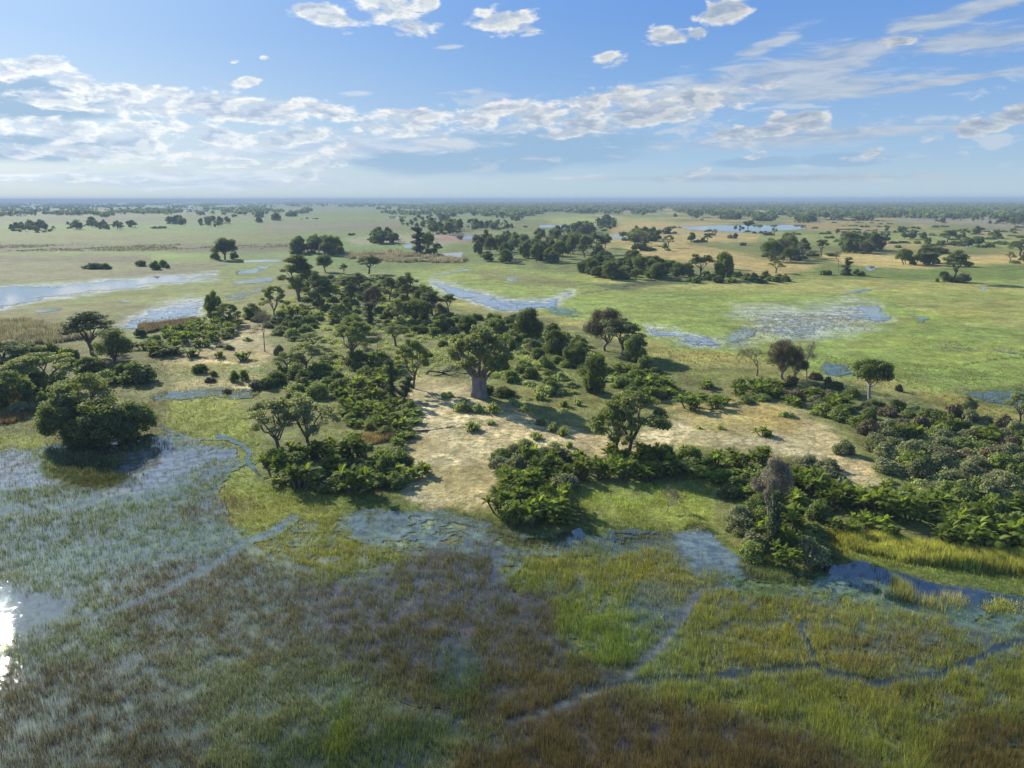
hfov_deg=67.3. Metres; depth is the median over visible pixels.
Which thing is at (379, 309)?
bush
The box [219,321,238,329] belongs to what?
date palm
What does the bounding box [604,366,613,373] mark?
bush
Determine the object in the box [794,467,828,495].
date palm
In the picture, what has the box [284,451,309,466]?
bush
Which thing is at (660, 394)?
bush
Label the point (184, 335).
date palm
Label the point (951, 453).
thorn bush
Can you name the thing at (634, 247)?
evergreen tree
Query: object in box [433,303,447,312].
thorn bush
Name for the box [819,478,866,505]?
date palm
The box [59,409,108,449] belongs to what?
evergreen tree
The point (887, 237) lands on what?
evergreen tree
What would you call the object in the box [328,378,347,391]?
bush
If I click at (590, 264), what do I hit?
evergreen tree
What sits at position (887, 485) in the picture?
date palm
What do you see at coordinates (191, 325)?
bush
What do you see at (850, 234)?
evergreen tree
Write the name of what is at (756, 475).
bush
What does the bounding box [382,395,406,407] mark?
date palm
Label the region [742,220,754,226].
evergreen tree
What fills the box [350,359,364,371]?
bush
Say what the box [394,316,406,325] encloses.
bush
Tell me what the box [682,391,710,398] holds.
date palm
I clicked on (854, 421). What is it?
bush
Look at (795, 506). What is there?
date palm
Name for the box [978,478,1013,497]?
thorn bush
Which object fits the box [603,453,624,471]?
date palm
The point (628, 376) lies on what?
bush
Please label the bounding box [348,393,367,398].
date palm
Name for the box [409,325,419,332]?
bush
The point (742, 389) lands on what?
date palm
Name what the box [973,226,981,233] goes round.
evergreen tree
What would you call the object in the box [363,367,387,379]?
date palm
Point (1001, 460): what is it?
bush
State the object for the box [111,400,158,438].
evergreen tree
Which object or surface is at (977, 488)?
date palm
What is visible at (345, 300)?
bush
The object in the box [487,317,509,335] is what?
evergreen tree
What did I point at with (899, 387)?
thorn bush
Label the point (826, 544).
bush
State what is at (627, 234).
evergreen tree
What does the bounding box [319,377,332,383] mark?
bush
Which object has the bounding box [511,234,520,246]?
evergreen tree
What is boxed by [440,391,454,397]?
scrub bush
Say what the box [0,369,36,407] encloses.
evergreen tree
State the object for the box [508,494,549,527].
date palm
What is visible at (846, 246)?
evergreen tree
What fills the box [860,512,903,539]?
date palm
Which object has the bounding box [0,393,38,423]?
reed band
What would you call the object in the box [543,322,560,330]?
bush
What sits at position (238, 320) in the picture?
date palm
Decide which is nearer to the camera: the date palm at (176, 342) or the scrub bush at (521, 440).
the scrub bush at (521, 440)
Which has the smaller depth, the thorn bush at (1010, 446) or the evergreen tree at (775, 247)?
the thorn bush at (1010, 446)
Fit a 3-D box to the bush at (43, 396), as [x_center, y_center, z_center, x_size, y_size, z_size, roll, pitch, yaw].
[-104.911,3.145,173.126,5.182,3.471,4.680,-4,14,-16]
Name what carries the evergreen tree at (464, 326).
on the ground at (954, 312)
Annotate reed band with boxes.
[0,243,305,251]
[0,316,96,344]
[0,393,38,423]
[137,316,195,332]
[343,248,467,262]
[354,426,395,443]
[829,525,1023,575]
[901,586,971,613]
[977,595,1023,615]
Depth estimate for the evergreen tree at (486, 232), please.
747.80 m
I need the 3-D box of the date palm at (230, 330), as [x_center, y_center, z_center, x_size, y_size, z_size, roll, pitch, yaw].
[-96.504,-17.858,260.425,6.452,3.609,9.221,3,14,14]
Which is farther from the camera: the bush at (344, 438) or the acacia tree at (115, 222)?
the acacia tree at (115, 222)
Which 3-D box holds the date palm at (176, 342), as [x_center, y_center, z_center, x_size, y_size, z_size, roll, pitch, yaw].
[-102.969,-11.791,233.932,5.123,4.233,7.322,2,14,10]
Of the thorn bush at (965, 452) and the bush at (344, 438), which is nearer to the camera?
the thorn bush at (965, 452)
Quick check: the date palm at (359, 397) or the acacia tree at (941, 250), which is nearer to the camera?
the date palm at (359, 397)
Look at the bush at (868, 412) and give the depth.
159.31 m
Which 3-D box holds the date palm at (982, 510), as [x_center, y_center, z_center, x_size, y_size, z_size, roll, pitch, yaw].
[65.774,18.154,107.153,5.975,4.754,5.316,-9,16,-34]
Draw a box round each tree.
[0,339,30,368]
[0,351,81,384]
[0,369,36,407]
[11,365,47,393]
[18,342,43,361]
[24,219,33,225]
[32,393,86,439]
[34,221,41,229]
[38,371,120,414]
[57,311,117,354]
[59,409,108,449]
[64,396,138,448]
[71,219,82,228]
[72,356,105,374]
[91,328,135,365]
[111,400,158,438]
[112,220,121,229]
[170,216,177,221]
[202,289,222,315]
[209,236,238,259]
[211,303,240,319]
[224,216,230,221]
[242,303,262,319]
[243,396,316,448]
[248,307,272,351]
[257,285,290,315]
[272,351,299,366]
[276,254,317,301]
[276,392,342,454]
[285,341,323,371]
[286,275,307,293]
[289,237,302,253]
[291,235,306,251]
[293,245,301,251]
[294,269,319,295]
[296,331,326,343]
[301,270,331,304]
[306,233,319,244]
[307,238,318,253]
[312,242,321,253]
[315,253,332,271]
[318,243,327,251]
[320,284,346,304]
[321,235,340,249]
[327,303,349,323]
[328,321,376,351]
[330,247,335,254]
[332,279,357,287]
[336,246,344,254]
[339,263,347,270]
[339,272,365,285]
[340,313,363,327]
[341,281,358,298]
[343,349,370,363]
[356,254,381,273]
[360,329,384,353]
[361,285,382,308]
[362,302,378,324]
[370,226,386,237]
[371,232,381,243]
[377,230,384,242]
[380,277,399,301]
[381,320,413,345]
[383,359,398,396]
[384,234,394,243]
[384,299,407,320]
[391,233,398,239]
[393,272,418,301]
[393,338,430,388]
[395,375,415,399]
[398,298,432,319]
[410,227,427,252]
[413,283,437,302]
[418,289,444,315]
[422,229,434,247]
[426,217,435,223]
[428,223,437,231]
[431,314,450,332]
[432,242,442,253]
[436,221,443,228]
[442,293,456,311]
[443,221,455,234]
[445,324,514,398]
[454,219,462,229]
[456,314,476,334]
[471,218,478,226]
[471,234,480,242]
[472,240,482,254]
[478,220,483,227]
[480,234,488,247]
[480,251,493,260]
[482,229,490,237]
[484,236,496,249]
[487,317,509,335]
[489,223,496,229]
[492,235,499,250]
[495,236,504,247]
[497,249,512,262]
[499,241,511,252]
[502,230,510,236]
[508,238,519,246]
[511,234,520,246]
[512,307,544,334]
[518,241,531,257]
[519,235,528,240]
[530,238,539,245]
[530,242,541,261]
[530,254,543,259]
[533,228,545,237]
[533,243,544,260]
[539,240,547,253]
[542,329,568,353]
[543,247,552,259]
[545,238,556,248]
[546,250,559,262]
[547,227,554,237]
[552,229,561,239]
[552,240,567,261]
[557,235,567,244]
[562,342,587,366]
[566,232,579,253]
[570,223,579,231]
[576,234,593,256]
[576,260,588,272]
[578,223,589,233]
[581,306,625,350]
[581,353,607,392]
[584,259,598,274]
[589,266,602,276]
[589,406,637,447]
[590,232,606,245]
[590,389,672,450]
[592,243,604,254]
[592,254,603,261]
[598,250,610,255]
[599,257,614,265]
[600,233,612,247]
[601,260,608,277]
[601,261,620,278]
[604,318,646,355]
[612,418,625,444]
[615,260,623,268]
[616,256,627,262]
[617,267,627,275]
[618,231,626,237]
[621,265,631,275]
[622,333,647,361]
[624,249,640,256]
[626,230,634,240]
[626,256,635,268]
[628,231,638,241]
[628,268,643,278]
[629,230,653,243]
[631,242,638,249]
[632,254,648,269]
[635,226,648,238]
[639,242,646,250]
[644,259,658,271]
[644,268,652,277]
[647,227,655,233]
[648,262,669,278]
[649,255,665,265]
[653,230,661,240]
[661,484,683,511]
[662,235,673,247]
[664,260,677,270]
[669,262,685,276]
[683,262,694,274]
[687,234,694,240]
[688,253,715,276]
[713,251,734,279]
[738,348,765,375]
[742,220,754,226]
[750,455,795,528]
[759,239,784,261]
[764,339,803,379]
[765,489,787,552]
[768,260,785,272]
[776,239,796,248]
[781,232,797,239]
[783,246,799,261]
[784,235,797,245]
[786,350,808,376]
[796,341,817,379]
[797,238,810,255]
[798,242,811,258]
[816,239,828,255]
[833,250,841,273]
[838,231,858,245]
[838,237,846,245]
[840,257,854,274]
[841,239,853,252]
[850,238,862,252]
[850,358,894,398]
[859,231,870,240]
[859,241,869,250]
[864,243,873,252]
[869,232,886,250]
[884,235,890,241]
[895,248,912,264]
[907,257,915,264]
[908,231,915,237]
[916,244,931,264]
[919,232,926,239]
[919,245,952,264]
[919,249,933,264]
[926,254,936,264]
[938,271,949,281]
[939,230,957,241]
[942,250,973,282]
[958,232,965,238]
[959,228,970,232]
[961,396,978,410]
[962,237,974,246]
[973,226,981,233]
[974,236,984,243]
[976,236,985,243]
[1002,390,1023,421]
[1006,251,1016,262]
[1007,239,1023,255]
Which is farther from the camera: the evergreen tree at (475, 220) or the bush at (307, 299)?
the evergreen tree at (475, 220)
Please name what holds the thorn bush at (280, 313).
on the ground at (954, 312)
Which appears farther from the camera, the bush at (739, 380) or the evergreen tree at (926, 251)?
the evergreen tree at (926, 251)
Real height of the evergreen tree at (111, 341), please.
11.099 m
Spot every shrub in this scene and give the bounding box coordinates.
[462,420,481,431]
[484,402,503,413]
[486,419,495,424]
[519,406,532,410]
[529,432,542,439]
[533,391,548,399]
[548,422,558,432]
[557,426,568,436]
[559,399,569,406]
[565,440,572,447]
[572,398,581,404]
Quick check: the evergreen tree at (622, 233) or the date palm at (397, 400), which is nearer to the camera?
the date palm at (397, 400)
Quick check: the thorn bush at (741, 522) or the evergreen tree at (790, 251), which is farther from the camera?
the evergreen tree at (790, 251)
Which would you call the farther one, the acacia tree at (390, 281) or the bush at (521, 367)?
the acacia tree at (390, 281)
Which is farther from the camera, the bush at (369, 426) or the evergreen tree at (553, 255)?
the evergreen tree at (553, 255)
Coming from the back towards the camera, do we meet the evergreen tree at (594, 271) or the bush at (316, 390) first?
the evergreen tree at (594, 271)
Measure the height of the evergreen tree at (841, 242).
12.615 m
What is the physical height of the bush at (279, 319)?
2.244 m
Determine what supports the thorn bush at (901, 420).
on the ground at (954, 312)
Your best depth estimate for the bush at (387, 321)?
280.17 m
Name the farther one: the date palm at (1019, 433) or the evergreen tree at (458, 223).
the evergreen tree at (458, 223)
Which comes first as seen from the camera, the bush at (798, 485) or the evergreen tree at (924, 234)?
the bush at (798, 485)
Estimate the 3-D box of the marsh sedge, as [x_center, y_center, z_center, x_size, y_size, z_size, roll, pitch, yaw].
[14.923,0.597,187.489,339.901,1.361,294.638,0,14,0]
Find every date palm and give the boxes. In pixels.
[131,340,156,348]
[144,340,163,350]
[146,344,166,355]
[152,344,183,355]
[159,324,180,332]
[160,328,176,337]
[164,331,182,337]
[165,335,179,342]
[167,339,185,349]
[175,331,192,343]
[181,348,201,356]
[183,330,203,340]
[186,324,205,332]
[187,320,204,324]
[190,338,212,346]
[194,317,207,321]
[201,329,217,335]
[204,323,221,330]
[205,313,219,318]
[205,330,222,341]
[208,317,224,323]
[210,314,225,320]
[213,351,225,357]
[218,326,238,334]
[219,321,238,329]
[219,332,231,338]
[221,319,241,324]
[233,350,255,359]
[254,446,289,472]
[265,464,304,485]
[277,459,323,488]
[279,305,300,310]
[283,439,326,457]
[285,305,299,315]
[300,309,313,315]
[309,355,333,362]
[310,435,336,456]
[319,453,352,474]
[320,369,339,376]
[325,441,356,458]
[329,469,360,485]
[330,386,360,402]
[333,462,378,493]
[334,406,353,414]
[336,393,356,408]
[339,355,350,365]
[340,431,372,457]
[343,374,366,388]
[343,418,367,426]
[345,400,371,416]
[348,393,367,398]
[349,386,361,393]
[353,395,370,404]
[353,399,378,412]
[359,386,379,398]
[362,352,378,365]
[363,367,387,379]
[365,373,395,387]
[367,348,389,358]
[367,399,400,416]
[369,409,397,427]
[379,393,394,400]
[381,360,401,374]
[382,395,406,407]
[385,415,410,429]
[386,462,423,482]
[390,432,407,446]
[394,425,418,438]
[397,417,423,425]
[398,406,424,416]
[409,460,433,474]
[479,489,518,513]
[489,482,524,498]
[491,464,518,479]
[496,466,527,484]
[500,484,534,505]
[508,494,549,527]
[509,481,537,500]
[511,467,545,485]
[514,468,544,487]
[516,443,543,463]
[527,454,550,470]
[531,486,558,511]
[539,447,564,466]
[539,465,573,482]
[540,480,574,499]
[540,494,578,524]
[542,478,572,493]
[543,458,578,474]
[558,459,591,480]
[563,449,590,463]
[577,454,611,478]
[601,442,635,460]
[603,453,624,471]
[609,361,636,376]
[609,453,642,479]
[631,374,653,387]
[631,458,670,481]
[632,442,657,459]
[637,368,651,376]
[639,386,660,397]
[639,442,673,465]
[644,376,676,390]
[645,372,668,382]
[656,384,679,397]
[659,379,682,390]
[671,391,706,410]
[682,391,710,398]
[682,464,714,480]
[696,378,714,388]
[698,448,737,468]
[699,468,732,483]
[705,394,724,409]
[709,395,735,404]
[714,467,750,478]
[725,446,756,467]
[730,382,750,396]
[735,479,768,496]
[743,462,773,477]
[745,376,764,385]
[747,445,773,463]
[750,381,776,394]
[750,513,786,536]
[752,426,773,437]
[756,377,785,386]
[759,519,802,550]
[764,503,810,532]
[765,502,806,520]
[766,386,785,398]
[770,538,808,568]
[780,394,805,408]
[784,486,810,511]
[791,462,831,492]
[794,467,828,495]
[800,386,824,397]
[814,487,852,511]
[818,475,854,492]
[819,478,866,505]
[824,392,858,405]
[824,516,863,533]
[844,483,880,512]
[844,508,875,529]
[851,486,900,518]
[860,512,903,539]
[871,480,904,505]
[889,422,926,436]
[889,491,943,522]
[895,482,958,509]
[897,498,933,516]
[929,502,966,525]
[931,519,976,548]
[935,507,991,530]
[956,515,1011,549]
[961,497,1002,525]
[975,486,1022,499]
[976,423,1006,441]
[984,425,1003,431]
[985,492,1023,511]
[989,516,1023,549]
[991,512,1023,535]
[995,429,1023,439]
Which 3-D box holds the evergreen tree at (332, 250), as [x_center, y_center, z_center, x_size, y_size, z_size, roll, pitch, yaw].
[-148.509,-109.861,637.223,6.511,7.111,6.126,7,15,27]
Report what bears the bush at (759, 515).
on the ground at (954, 312)
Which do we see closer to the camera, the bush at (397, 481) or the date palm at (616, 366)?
the bush at (397, 481)
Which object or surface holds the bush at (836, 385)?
on the ground at (954, 312)
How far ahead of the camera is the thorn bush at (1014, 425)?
147.16 m
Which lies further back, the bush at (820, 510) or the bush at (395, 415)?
the bush at (395, 415)
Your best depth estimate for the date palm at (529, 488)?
117.73 m
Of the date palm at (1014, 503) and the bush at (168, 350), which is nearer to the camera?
the date palm at (1014, 503)
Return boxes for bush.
[0,354,30,371]
[7,401,38,413]
[32,391,56,401]
[34,401,51,409]
[40,341,61,354]
[41,372,72,393]
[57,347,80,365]
[81,262,101,268]
[94,369,118,383]
[98,263,111,268]
[114,363,126,375]
[115,361,157,384]
[132,328,147,336]
[134,260,145,265]
[148,260,160,269]
[148,334,161,340]
[158,260,166,266]
[173,323,186,329]
[183,323,195,330]
[190,363,210,372]
[202,331,217,340]
[204,377,216,382]
[209,252,220,259]
[209,370,217,376]
[214,344,224,347]
[221,388,231,392]
[223,344,234,349]
[224,315,237,320]
[229,251,238,258]
[229,370,240,382]
[239,369,249,379]
[242,337,252,341]
[249,379,261,389]
[251,312,268,321]
[257,377,277,389]
[261,447,286,465]
[262,322,275,327]
[266,371,289,384]
[269,319,278,324]
[270,317,284,322]
[270,329,285,335]
[271,310,285,318]
[272,325,288,331]
[273,344,283,355]
[276,365,288,375]
[280,319,292,327]
[282,315,293,322]
[283,328,300,336]
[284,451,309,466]
[285,366,299,379]
[285,390,302,398]
[286,383,307,391]
[287,336,303,340]
[288,320,301,328]
[292,355,303,361]
[293,315,303,320]
[293,377,314,385]
[294,369,315,380]
[298,327,309,332]
[300,315,318,323]
[301,296,313,301]
[301,324,313,332]
[302,469,332,488]
[305,382,329,399]
[307,323,318,327]
[307,363,322,376]
[309,309,323,314]
[311,297,325,304]
[311,312,323,317]
[313,476,344,493]
[314,315,326,320]
[315,371,330,378]
[317,303,336,311]
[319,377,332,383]
[320,362,334,371]
[325,296,339,302]
[326,352,338,359]
[327,314,341,318]
[328,317,338,324]
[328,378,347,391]
[328,392,351,399]
[331,370,344,378]
[339,432,362,441]
[341,296,349,303]
[341,376,351,384]
[342,302,352,310]
[342,413,357,421]
[347,457,375,468]
[348,298,360,306]
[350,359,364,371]
[354,309,363,313]
[355,462,376,472]
[356,295,363,300]
[356,366,373,375]
[363,422,378,432]
[364,414,384,423]
[365,472,389,487]
[368,448,391,465]
[371,358,384,369]
[371,425,396,435]
[373,306,385,313]
[374,445,390,449]
[374,451,396,474]
[376,388,387,396]
[378,310,393,318]
[382,319,391,324]
[384,470,407,490]
[386,412,400,421]
[389,446,408,455]
[390,291,399,297]
[392,449,415,466]
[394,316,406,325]
[399,293,411,301]
[401,400,416,410]
[404,320,420,326]
[408,288,415,294]
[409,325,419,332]
[415,324,429,333]
[416,312,430,320]
[423,321,432,325]
[427,327,441,337]
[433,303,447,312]
[437,340,447,346]
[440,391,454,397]
[444,327,460,336]
[445,312,454,317]
[445,364,457,369]
[449,318,455,326]
[451,316,459,322]
[452,401,471,411]
[472,313,483,319]
[472,402,485,413]
[484,312,494,321]
[487,384,495,394]
[487,448,512,460]
[487,456,508,467]
[491,385,517,397]
[498,498,523,525]
[501,370,521,382]
[502,332,513,342]
[502,337,515,350]
[502,452,527,469]
[503,316,514,323]
[505,397,521,405]
[508,313,516,318]
[508,443,521,454]
[509,328,520,335]
[512,363,527,372]
[514,332,532,341]
[514,350,529,354]
[515,439,535,459]
[516,359,530,365]
[516,437,532,443]
[519,380,536,385]
[520,338,531,344]
[521,366,541,378]
[524,339,543,350]
[529,330,541,339]
[530,347,545,359]
[534,418,546,425]
[535,355,554,368]
[535,384,555,395]
[536,446,552,453]
[541,369,556,375]
[542,376,559,383]
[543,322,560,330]
[546,379,562,393]
[546,442,563,447]
[546,446,573,462]
[548,355,563,362]
[549,473,579,488]
[550,345,563,356]
[551,371,571,380]
[555,388,568,395]
[559,358,578,367]
[563,381,580,388]
[569,334,587,343]
[572,341,588,349]
[576,363,584,368]
[576,365,587,375]
[585,379,604,391]
[592,352,608,365]
[602,375,614,381]
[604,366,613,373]
[609,375,633,388]
[618,271,630,279]
[619,373,633,382]
[623,383,639,390]
[627,368,641,382]
[637,354,652,368]
[647,386,667,399]
[649,367,663,374]
[652,443,677,461]
[675,444,702,459]
[677,460,690,470]
[689,457,703,467]
[711,275,724,282]
[715,483,747,500]
[723,504,754,521]
[724,513,755,536]
[726,473,750,487]
[728,378,745,387]
[733,271,743,276]
[736,395,754,403]
[738,540,767,563]
[741,530,770,550]
[742,492,766,510]
[748,471,767,479]
[749,393,771,401]
[751,505,771,525]
[761,232,774,234]
[778,410,795,418]
[780,273,791,281]
[782,375,799,386]
[784,461,812,469]
[787,390,806,401]
[788,471,800,488]
[790,388,807,393]
[790,467,801,485]
[792,453,817,465]
[793,535,831,568]
[795,529,820,541]
[803,400,821,406]
[804,251,818,255]
[804,499,835,524]
[804,521,830,538]
[807,372,823,379]
[807,383,826,389]
[808,402,831,417]
[808,497,834,510]
[809,395,826,402]
[813,458,843,472]
[815,538,841,562]
[819,465,846,478]
[820,389,839,395]
[822,392,843,402]
[824,376,831,385]
[825,380,843,389]
[827,408,853,421]
[831,438,855,454]
[834,403,856,413]
[839,270,848,274]
[840,387,861,398]
[845,415,866,428]
[856,418,881,434]
[857,401,878,410]
[860,399,885,406]
[861,432,891,451]
[862,405,877,419]
[864,431,884,441]
[870,456,908,475]
[872,440,903,461]
[875,407,899,417]
[876,426,907,439]
[878,418,895,429]
[883,477,898,484]
[884,399,906,411]
[885,438,905,446]
[893,439,920,455]
[894,384,902,391]
[895,417,910,423]
[895,450,935,472]
[900,409,917,417]
[900,421,927,434]
[903,424,923,440]
[903,456,932,478]
[913,415,932,429]
[915,407,932,419]
[918,443,952,461]
[922,451,955,470]
[925,480,941,487]
[927,436,954,447]
[928,409,946,425]
[929,423,955,435]
[930,428,955,440]
[934,413,961,432]
[935,479,970,494]
[937,470,968,481]
[940,446,961,459]
[942,275,952,281]
[945,403,964,419]
[948,436,975,449]
[949,418,967,427]
[949,484,979,503]
[952,272,971,282]
[954,428,981,442]
[955,481,980,498]
[956,448,979,458]
[957,462,987,479]
[958,455,995,473]
[961,409,989,430]
[968,476,984,490]
[970,424,986,429]
[974,439,995,447]
[975,469,1016,481]
[977,493,1009,515]
[978,445,1011,460]
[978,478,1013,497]
[981,415,993,423]
[987,451,1019,470]
[992,414,1013,427]
[994,429,1013,441]
[995,434,1021,446]
[996,471,1023,491]
[997,442,1022,454]
[997,510,1023,521]
[1003,419,1023,436]
[1006,462,1023,479]
[1012,452,1023,462]
[1014,490,1023,499]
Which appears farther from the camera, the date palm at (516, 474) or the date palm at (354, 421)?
the date palm at (354, 421)
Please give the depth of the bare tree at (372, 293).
316.01 m
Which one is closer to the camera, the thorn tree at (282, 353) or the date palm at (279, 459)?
the date palm at (279, 459)
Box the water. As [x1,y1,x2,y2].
[0,210,1023,767]
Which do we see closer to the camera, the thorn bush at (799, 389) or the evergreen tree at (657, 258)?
the thorn bush at (799, 389)
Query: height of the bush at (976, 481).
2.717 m
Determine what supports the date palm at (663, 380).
on the ground at (954, 312)
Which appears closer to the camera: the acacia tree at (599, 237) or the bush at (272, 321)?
the bush at (272, 321)
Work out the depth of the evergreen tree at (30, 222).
1231.55 m
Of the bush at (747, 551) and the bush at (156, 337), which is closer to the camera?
the bush at (747, 551)
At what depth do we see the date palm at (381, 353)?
221.70 m
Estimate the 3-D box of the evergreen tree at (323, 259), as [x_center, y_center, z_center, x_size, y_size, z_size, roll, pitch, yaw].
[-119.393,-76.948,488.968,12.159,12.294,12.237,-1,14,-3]
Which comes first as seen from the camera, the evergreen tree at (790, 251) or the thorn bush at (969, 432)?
the thorn bush at (969, 432)
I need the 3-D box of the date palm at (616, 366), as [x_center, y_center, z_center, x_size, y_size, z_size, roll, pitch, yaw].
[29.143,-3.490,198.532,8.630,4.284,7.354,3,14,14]
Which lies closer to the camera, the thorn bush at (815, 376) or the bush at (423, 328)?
the thorn bush at (815, 376)
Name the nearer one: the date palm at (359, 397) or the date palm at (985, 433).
the date palm at (985, 433)
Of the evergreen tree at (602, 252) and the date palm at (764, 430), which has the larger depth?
the evergreen tree at (602, 252)
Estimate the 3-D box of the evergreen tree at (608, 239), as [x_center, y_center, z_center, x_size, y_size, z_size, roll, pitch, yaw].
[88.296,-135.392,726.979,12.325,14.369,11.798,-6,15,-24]
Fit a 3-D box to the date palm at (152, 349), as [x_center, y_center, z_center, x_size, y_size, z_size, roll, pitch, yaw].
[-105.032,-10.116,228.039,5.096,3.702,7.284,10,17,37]
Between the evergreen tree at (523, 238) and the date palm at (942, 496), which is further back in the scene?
the evergreen tree at (523, 238)
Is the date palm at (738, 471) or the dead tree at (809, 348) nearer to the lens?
the date palm at (738, 471)
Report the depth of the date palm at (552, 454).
131.45 m
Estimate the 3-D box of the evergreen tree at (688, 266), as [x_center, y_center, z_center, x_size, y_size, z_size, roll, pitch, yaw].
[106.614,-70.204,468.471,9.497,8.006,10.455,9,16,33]
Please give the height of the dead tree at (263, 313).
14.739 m
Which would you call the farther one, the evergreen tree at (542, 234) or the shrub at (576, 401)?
the evergreen tree at (542, 234)
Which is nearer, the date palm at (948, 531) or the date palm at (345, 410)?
the date palm at (948, 531)
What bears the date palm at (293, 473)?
on the ground at (954, 312)
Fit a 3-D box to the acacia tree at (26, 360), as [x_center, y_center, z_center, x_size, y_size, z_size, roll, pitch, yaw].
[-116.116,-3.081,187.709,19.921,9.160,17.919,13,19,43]
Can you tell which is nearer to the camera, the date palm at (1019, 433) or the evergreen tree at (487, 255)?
the date palm at (1019, 433)
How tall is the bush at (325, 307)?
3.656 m
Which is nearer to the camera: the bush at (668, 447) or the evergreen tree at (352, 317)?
the bush at (668, 447)
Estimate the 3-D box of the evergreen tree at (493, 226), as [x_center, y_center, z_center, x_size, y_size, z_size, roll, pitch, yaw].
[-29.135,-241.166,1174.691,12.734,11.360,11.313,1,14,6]
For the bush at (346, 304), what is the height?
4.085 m
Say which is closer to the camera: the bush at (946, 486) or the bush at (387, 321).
the bush at (946, 486)
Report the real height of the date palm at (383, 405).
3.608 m
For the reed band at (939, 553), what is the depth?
98.58 m
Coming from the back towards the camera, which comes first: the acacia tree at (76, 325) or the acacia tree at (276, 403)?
the acacia tree at (76, 325)
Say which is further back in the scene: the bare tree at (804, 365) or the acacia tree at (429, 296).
the acacia tree at (429, 296)
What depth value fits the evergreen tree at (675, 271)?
456.83 m
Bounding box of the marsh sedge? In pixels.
[0,306,1023,767]
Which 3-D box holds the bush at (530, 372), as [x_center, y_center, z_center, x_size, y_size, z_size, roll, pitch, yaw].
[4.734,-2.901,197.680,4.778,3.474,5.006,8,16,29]
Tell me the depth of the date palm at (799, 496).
113.47 m
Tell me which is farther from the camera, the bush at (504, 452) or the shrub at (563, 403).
the shrub at (563, 403)
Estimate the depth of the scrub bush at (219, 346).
239.08 m
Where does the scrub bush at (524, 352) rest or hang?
on the ground at (954, 312)
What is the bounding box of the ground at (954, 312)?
[0,200,1023,767]
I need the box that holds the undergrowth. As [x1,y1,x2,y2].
[262,274,1023,496]
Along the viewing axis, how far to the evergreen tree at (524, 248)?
602.08 m
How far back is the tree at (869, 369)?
171.96 m
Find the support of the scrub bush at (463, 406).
on the ground at (954, 312)
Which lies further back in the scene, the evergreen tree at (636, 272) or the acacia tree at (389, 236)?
the acacia tree at (389, 236)
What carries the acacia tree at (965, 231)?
on the ground at (954, 312)
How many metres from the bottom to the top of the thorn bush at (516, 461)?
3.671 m
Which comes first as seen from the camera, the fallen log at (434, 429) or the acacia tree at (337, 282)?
the fallen log at (434, 429)
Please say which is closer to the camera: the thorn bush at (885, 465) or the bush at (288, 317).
the thorn bush at (885, 465)
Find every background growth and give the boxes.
[8,205,1023,333]
[9,201,1023,281]
[13,203,998,220]
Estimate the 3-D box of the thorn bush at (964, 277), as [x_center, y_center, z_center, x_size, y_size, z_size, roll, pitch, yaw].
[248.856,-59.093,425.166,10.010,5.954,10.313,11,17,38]
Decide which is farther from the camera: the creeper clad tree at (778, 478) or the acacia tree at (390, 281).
the acacia tree at (390, 281)
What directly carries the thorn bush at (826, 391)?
on the ground at (954, 312)
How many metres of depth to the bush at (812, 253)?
622.00 m
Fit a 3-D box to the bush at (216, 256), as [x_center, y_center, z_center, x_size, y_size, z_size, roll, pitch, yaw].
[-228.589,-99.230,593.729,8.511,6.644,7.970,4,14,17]
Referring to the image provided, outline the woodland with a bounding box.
[0,200,1023,218]
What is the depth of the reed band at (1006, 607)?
86.97 m
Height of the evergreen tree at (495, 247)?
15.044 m
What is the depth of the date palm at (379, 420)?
153.56 m
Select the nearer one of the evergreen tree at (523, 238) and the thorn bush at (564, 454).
the thorn bush at (564, 454)
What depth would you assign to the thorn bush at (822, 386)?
185.30 m
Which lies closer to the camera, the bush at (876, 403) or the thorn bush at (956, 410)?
the thorn bush at (956, 410)
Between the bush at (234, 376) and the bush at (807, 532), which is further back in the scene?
the bush at (234, 376)
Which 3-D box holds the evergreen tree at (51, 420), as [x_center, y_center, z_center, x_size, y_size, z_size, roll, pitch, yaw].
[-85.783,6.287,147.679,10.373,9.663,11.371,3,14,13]
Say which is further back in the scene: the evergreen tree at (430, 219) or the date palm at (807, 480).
the evergreen tree at (430, 219)
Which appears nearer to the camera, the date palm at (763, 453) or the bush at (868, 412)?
the date palm at (763, 453)
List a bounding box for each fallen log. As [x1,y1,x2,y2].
[410,361,477,375]
[416,423,460,431]
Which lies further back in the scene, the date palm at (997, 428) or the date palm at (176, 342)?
the date palm at (176, 342)
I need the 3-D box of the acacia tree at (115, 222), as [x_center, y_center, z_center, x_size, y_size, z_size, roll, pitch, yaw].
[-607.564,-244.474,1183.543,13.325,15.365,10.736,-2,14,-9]
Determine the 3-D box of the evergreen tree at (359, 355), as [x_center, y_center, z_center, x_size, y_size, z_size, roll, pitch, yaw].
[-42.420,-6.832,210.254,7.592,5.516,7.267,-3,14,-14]
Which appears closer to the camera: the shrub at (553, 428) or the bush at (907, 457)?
the bush at (907, 457)
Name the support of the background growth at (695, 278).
on the ground at (954, 312)
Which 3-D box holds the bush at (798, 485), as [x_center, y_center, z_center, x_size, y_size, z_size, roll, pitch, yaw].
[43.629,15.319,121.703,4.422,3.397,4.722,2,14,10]
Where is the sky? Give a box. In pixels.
[0,0,1023,200]
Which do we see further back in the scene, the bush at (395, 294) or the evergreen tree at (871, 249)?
the evergreen tree at (871, 249)
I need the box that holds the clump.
[876,568,923,604]

